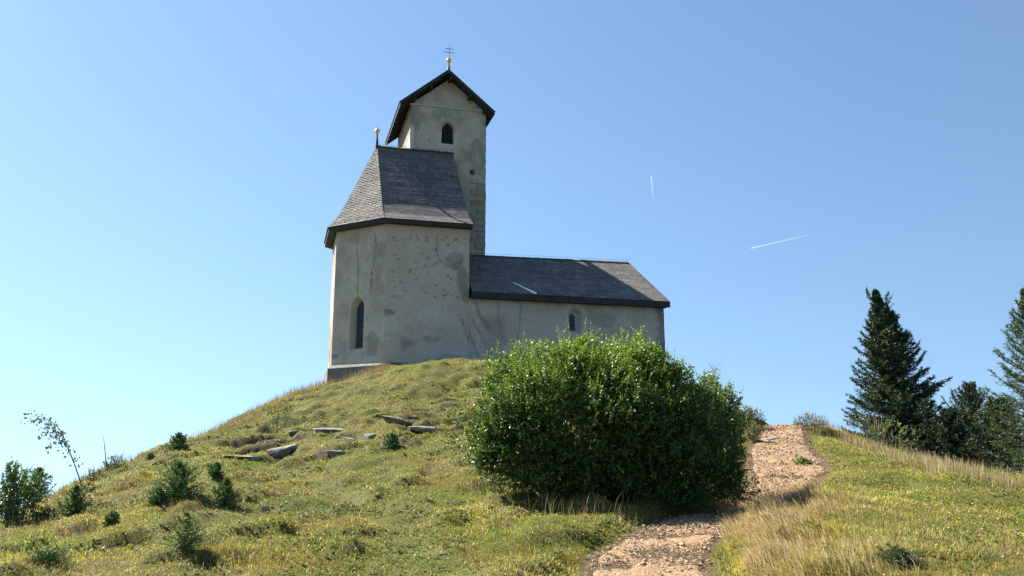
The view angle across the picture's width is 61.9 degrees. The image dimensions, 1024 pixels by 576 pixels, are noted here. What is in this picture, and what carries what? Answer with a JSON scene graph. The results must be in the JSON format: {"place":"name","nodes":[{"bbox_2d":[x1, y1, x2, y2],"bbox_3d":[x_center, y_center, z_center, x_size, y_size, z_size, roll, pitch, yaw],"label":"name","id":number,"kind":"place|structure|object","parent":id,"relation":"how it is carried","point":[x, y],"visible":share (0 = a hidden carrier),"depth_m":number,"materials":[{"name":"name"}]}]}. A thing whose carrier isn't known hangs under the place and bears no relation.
{"place":"outdoors","nodes":[
{"label":"outdoors","id":0,"kind":"place"},
{"bbox_2d":[3,424,722,575],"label":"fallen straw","id":1,"kind":"object","parent":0,"point":[258,512],"visible":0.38,"depth_m":12.54,"materials":[{"name":"beige plant"}]},
{"bbox_2d":[0,358,1023,575],"bbox_3d":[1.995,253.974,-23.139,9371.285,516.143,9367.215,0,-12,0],"label":"ground","id":2,"kind":"structure","parent":0,"point":[319,453],"depth_m":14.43,"materials":[{"name":"green plant"}]},
{"bbox_2d":[0,477,25,518],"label":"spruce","id":3,"kind":"object","parent":2,"relation":"on","point":[2,517],"visible":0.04,"depth_m":21.69,"materials":[{"name":"green plant"}]},
{"bbox_2d":[0,460,26,527],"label":"thicket","id":4,"kind":"object","parent":2,"relation":"on","point":[12,474],"visible":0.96,"depth_m":14.08,"materials":[{"name":"green plant"}]},
{"bbox_2d":[2,456,50,526],"bbox_3d":[-8.305,3.465,14.457,0.822,1.210,0.349,0,-12,0],"label":"alder sapling","id":5,"kind":"object","parent":2,"relation":"on","point":[24,494],"visible":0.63,"depth_m":14.45,"materials":[{"name":"green plant"}]},
{"bbox_2d":[0,464,55,525],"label":"thicket","id":6,"kind":"object","parent":2,"relation":"on","point":[32,486],"visible":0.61,"depth_m":14.57,"materials":[{"name":"green plant"}]},
{"bbox_2d":[22,467,49,507],"bbox_3d":[-13.278,5.779,23.806,1.154,1.575,1.291,0,-12,0],"label":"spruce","id":7,"kind":"object","parent":2,"relation":"on","point":[41,479],"visible":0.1,"depth_m":23.92,"materials":[{"name":"green plant"}]},
{"bbox_2d":[23,543,72,568],"bbox_3d":[-5.191,3.046,9.529,0.580,0.436,0.562,8,-14,-33],"label":"spruce seedling","id":8,"kind":"object","parent":2,"relation":"on","point":[51,554],"visible":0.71,"depth_m":9.54,"materials":[{"name":"green plant"}]},
{"bbox_2d":[21,410,84,486],"bbox_3d":[-9.867,3.481,18.283,1.648,1.761,0.469,-2,-12,7],"label":"birch sapling","id":9,"kind":"object","parent":2,"relation":"on","point":[62,433],"visible":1,"depth_m":18.29,"materials":[{"name":"green plant"}]},
{"bbox_2d":[57,484,92,516],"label":"spruce seedling","id":10,"kind":"object","parent":2,"relation":"on","point":[75,506],"visible":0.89,"depth_m":14.63,"materials":[{"name":"green plant"}]},
{"bbox_2d":[80,465,107,481],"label":"shrub","id":11,"kind":"object","parent":2,"relation":"on","point":[98,473],"visible":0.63,"depth_m":19.52,"materials":[{"name":"green plant"}]},
{"bbox_2d":[100,510,120,528],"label":"spruce seedling","id":12,"kind":"object","parent":2,"relation":"on","point":[112,518],"visible":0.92,"depth_m":13.15,"materials":[{"name":"green plant"}]},
{"bbox_2d":[100,437,123,470],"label":"dead stem","id":13,"kind":"object","parent":2,"relation":"on","point":[109,458],"visible":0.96,"depth_m":20.47,"materials":[{"name":"grey plant"}]},
{"bbox_2d":[102,452,126,470],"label":"shrub","id":14,"kind":"object","parent":2,"relation":"on","point":[114,465],"visible":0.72,"depth_m":20.52,"materials":[{"name":"green plant"}]},
{"bbox_2d":[145,452,155,459],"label":"spruce seedling","id":15,"kind":"object","parent":2,"relation":"on","point":[148,456],"visible":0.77,"depth_m":22.70,"materials":[{"name":"green plant"}]},
{"bbox_2d":[142,486,170,507],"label":"spruce seedling","id":16,"kind":"object","parent":2,"relation":"on","point":[151,500],"visible":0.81,"depth_m":14.65,"materials":[{"name":"green plant"}]},
{"bbox_2d":[159,431,193,451],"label":"spruce seedling","id":17,"kind":"object","parent":2,"relation":"on","point":[180,437],"visible":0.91,"depth_m":23.62,"materials":[{"name":"green plant"}]},
{"bbox_2d":[144,457,212,502],"bbox_3d":[-5.883,3.417,14.965,1.099,0.892,1.021,9,-15,-39],"label":"spruce seedling","id":18,"kind":"object","parent":2,"relation":"on","point":[177,480],"visible":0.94,"depth_m":14.89,"materials":[{"name":"green plant"}]},
{"bbox_2d":[162,511,209,559],"bbox_3d":[-3.928,2.983,10.274,0.565,0.600,0.684,0,-12,0],"label":"spruce seedling","id":19,"kind":"object","parent":2,"relation":"on","point":[182,533],"visible":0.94,"depth_m":10.26,"materials":[{"name":"green plant"}]},
{"bbox_2d":[35,361,389,508],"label":"grass","id":20,"kind":"structure","parent":2,"relation":"on","point":[220,426],"depth_m":31.73,"materials":[{"name":"plant"}]},
{"bbox_2d":[207,461,225,477],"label":"spruce seedling","id":21,"kind":"object","parent":2,"relation":"on","point":[214,472],"visible":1,"depth_m":17.44,"materials":[{"name":"green plant"}]},
{"bbox_2d":[204,477,243,509],"bbox_3d":[-4.943,3.588,14.685,0.660,0.694,0.664,0,-12,0],"label":"spruce seedling","id":22,"kind":"object","parent":2,"relation":"on","point":[223,494],"visible":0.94,"depth_m":14.61,"materials":[{"name":"green plant"}]},
{"bbox_2d":[227,456,250,459],"bbox_3d":[-7.278,4.585,22.826,0.993,0.200,0.624,0,-12,0],"label":"rock","id":23,"kind":"object","parent":2,"relation":"on","point":[241,457],"visible":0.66,"depth_m":22.64,"materials":[{"name":"stone"}]},
{"bbox_2d":[248,456,261,462],"bbox_3d":[-6.905,4.667,22.864,0.464,0.319,0.296,5,-13,-23],"label":"rock","id":24,"kind":"object","parent":2,"relation":"on","point":[253,458],"visible":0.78,"depth_m":22.74,"materials":[{"name":"stone"}]},
{"bbox_2d":[258,440,279,442],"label":"rock","id":25,"kind":"object","parent":2,"relation":"on","point":[269,441],"visible":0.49,"depth_m":25.25,"materials":[{"name":"stone"}]},
{"bbox_2d":[263,401,298,432],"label":"sparse shrub","id":26,"kind":"object","parent":2,"relation":"on","point":[278,414],"visible":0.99,"depth_m":27.57,"materials":[{"name":"green plant"}]},
{"bbox_2d":[266,444,297,456],"bbox_3d":[-6.218,4.503,23.289,0.857,0.454,0.834,-3,-12,16],"label":"rock","id":27,"kind":"object","parent":2,"relation":"on","point":[282,451],"visible":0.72,"depth_m":22.92,"materials":[{"name":"stone"}]},
{"bbox_2d":[287,430,313,434],"bbox_3d":[-6.407,4.511,26.287,1.028,0.305,0.716,0,-12,0],"label":"rock","id":28,"kind":"object","parent":2,"relation":"on","point":[292,432],"visible":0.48,"depth_m":26.04,"materials":[{"name":"stone"}]},
{"bbox_2d":[313,428,344,432],"bbox_3d":[-5.250,4.484,25.836,1.541,0.510,0.853,0,-12,0],"label":"rock","id":29,"kind":"object","parent":2,"relation":"on","point":[316,430],"visible":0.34,"depth_m":25.50,"materials":[{"name":"stone"}]},
{"bbox_2d":[324,450,344,457],"bbox_3d":[-4.616,4.322,22.120,0.557,0.222,0.440,0,-12,0],"label":"rock","id":30,"kind":"object","parent":2,"relation":"on","point":[332,453],"visible":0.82,"depth_m":21.97,"materials":[{"name":"stone"}]},
{"bbox_2d":[363,433,376,438],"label":"rock","id":31,"kind":"object","parent":2,"relation":"on","point":[371,435],"visible":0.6,"depth_m":24.29,"materials":[{"name":"stone"}]},
{"bbox_2d":[382,432,399,448],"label":"spruce seedling","id":32,"kind":"object","parent":2,"relation":"on","point":[391,441],"visible":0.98,"depth_m":22.23,"materials":[{"name":"green plant"}]},
{"bbox_2d":[382,416,410,425],"bbox_3d":[-3.531,4.132,26.261,0.940,0.411,0.611,0,-12,0],"label":"rock","id":33,"kind":"object","parent":2,"relation":"on","point":[396,420],"visible":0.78,"depth_m":26.08,"materials":[{"name":"stone"}]},
{"bbox_2d":[408,426,434,432],"bbox_3d":[-2.640,4.155,24.940,0.804,0.238,0.552,0,-12,0],"label":"rock","id":34,"kind":"object","parent":2,"relation":"on","point":[426,429],"visible":0.89,"depth_m":24.71,"materials":[{"name":"stone"}]},
{"bbox_2d":[324,48,669,383],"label":"church","id":35,"kind":"structure","parent":2,"relation":"on","point":[419,276],"depth_m":42.67,"materials":[{"name":"paint"}]},
{"bbox_2d":[355,301,363,347],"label":"apse window","id":36,"kind":"structure","parent":35,"relation":"in","point":[360,313],"depth_m":41.65,"materials":[{"name":"grey glass"}]},
{"bbox_2d":[442,124,452,143],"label":"belfry window","id":37,"kind":"structure","parent":35,"relation":"in","point":[447,132],"depth_m":47.42,"materials":[{"name":"black wood"}]},
{"bbox_2d":[569,314,575,330],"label":"nave window","id":38,"kind":"structure","parent":35,"relation":"in","point":[571,317],"depth_m":43.36,"materials":[{"name":"grey glass"}]},
{"bbox_2d":[0,358,1023,575],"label":"grass tufts","id":39,"kind":"object","parent":2,"relation":"on","point":[529,547],"visible":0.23,"depth_m":11.62,"materials":[{"name":"green plant"}]},
{"bbox_2d":[457,458,643,536],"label":"grass","id":40,"kind":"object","parent":2,"relation":"on","point":[549,505],"visible":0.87,"depth_m":12.41,"materials":[{"name":"plant"}]},
{"bbox_2d":[440,319,763,513],"bbox_3d":[1.623,2.262,15.519,5.848,3.488,3.770,0,-12,0],"label":"leafy shrub","id":41,"kind":"object","parent":2,"relation":"on","point":[662,425],"visible":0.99,"depth_m":14.48,"materials":[{"name":"green plant"}]},
{"bbox_2d":[699,359,722,386],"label":"bare shrub","id":42,"kind":"object","parent":2,"relation":"on","point":[714,369],"visible":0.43,"depth_m":27.05,"materials":[{"name":"plant"}]},
{"bbox_2d":[733,405,766,429],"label":"crest shrub","id":43,"kind":"object","parent":2,"relation":"on","point":[752,413],"visible":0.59,"depth_m":26.53,"materials":[{"name":"green plant"}]},
{"bbox_2d":[745,420,762,442],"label":"bank shrub","id":44,"kind":"object","parent":2,"relation":"on","point":[752,434],"visible":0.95,"depth_m":24.07,"materials":[{"name":"green plant"}]},
{"bbox_2d":[793,411,828,429],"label":"crest shrub","id":45,"kind":"object","parent":2,"relation":"on","point":[805,420],"visible":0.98,"depth_m":25.84,"materials":[{"name":"green plant"}]},
{"bbox_2d":[698,478,984,575],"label":"dry grass","id":46,"kind":"structure","parent":2,"relation":"on","point":[766,520],"depth_m":10.58,"materials":[{"name":"beige plant"}]},
{"bbox_2d":[841,412,894,444],"bbox_3d":[11.001,4.445,26.312,1.699,1.321,0.324,0,-12,0],"label":"twiggy shrub","id":47,"kind":"object","parent":2,"relation":"on","point":[878,439],"visible":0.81,"depth_m":26.32,"materials":[{"name":"green plant"}]},
{"bbox_2d":[869,419,921,452],"bbox_3d":[12.010,4.866,27.037,1.781,1.450,1.433,0,-12,0],"label":"pale shrub","id":48,"kind":"object","parent":2,"relation":"on","point":[901,430],"visible":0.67,"depth_m":27.10,"materials":[{"name":"green plant"}]},
{"bbox_2d":[841,287,965,459],"bbox_3d":[13.473,3.951,29.789,5.160,8.251,5.197,0,-12,0],"label":"spruce tree","id":49,"kind":"object","parent":2,"relation":"on","point":[889,351],"visible":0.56,"depth_m":29.52,"materials":[{"name":"green plant"}]},
{"bbox_2d":[876,541,930,570],"bbox_3d":[3.864,2.695,8.426,0.522,0.364,0.457,0,-12,0],"label":"spruce seedling","id":50,"kind":"object","parent":2,"relation":"on","point":[894,554],"visible":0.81,"depth_m":8.38,"materials":[{"name":"green plant"}]},
{"bbox_2d":[812,419,1023,491],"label":"dry fringe","id":51,"kind":"object","parent":2,"relation":"on","point":[922,457],"visible":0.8,"depth_m":18.96,"materials":[{"name":"plant"}]},
{"bbox_2d":[912,406,993,468],"bbox_3d":[14.156,5.694,27.462,3.596,3.832,3.560,0,-12,0],"label":"dark spruce","id":52,"kind":"object","parent":2,"relation":"on","point":[949,426],"visible":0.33,"depth_m":27.41,"materials":[{"name":"green plant"}]},
{"bbox_2d":[931,380,1011,460],"bbox_3d":[16.278,6.235,29.852,4.365,6.100,4.611,0,-12,0],"label":"dark spruce","id":53,"kind":"object","parent":2,"relation":"on","point":[968,395],"visible":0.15,"depth_m":30.10,"materials":[{"name":"green plant"}]},
{"bbox_2d":[958,395,1023,474],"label":"dark spruce","id":54,"kind":"object","parent":2,"relation":"on","point":[999,451],"visible":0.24,"depth_m":26.46,"materials":[{"name":"green plant"}]},
{"bbox_2d":[967,287,1023,475],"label":"spruce tree","id":55,"kind":"object","parent":2,"relation":"on","point":[1016,421],"visible":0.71,"depth_m":25.58,"materials":[{"name":"green plant"}]},
{"bbox_2d":[0,0,1023,516],"label":"sky","id":56,"kind":"structure","parent":0,"point":[174,174],"materials":[{"name":"blue"}]},
{"bbox_2d":[3,464,1023,574],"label":"meadow flowers","id":57,"kind":"object","parent":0,"point":[806,526],"visible":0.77,"depth_m":11.37,"materials":[{"name":"yellow plant"}]},
{"bbox_2d":[586,424,830,575],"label":"path","id":58,"kind":"structure","parent":0,"point":[654,569],"depth_m":12.64,"materials":[{"name":"beige gravel"}]},
{"bbox_2d":[791,456,815,464],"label":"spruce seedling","id":59,"kind":"object","parent":58,"relation":"on","point":[803,460],"visible":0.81,"depth_m":20.04,"materials":[{"name":"green plant"}]}
]}

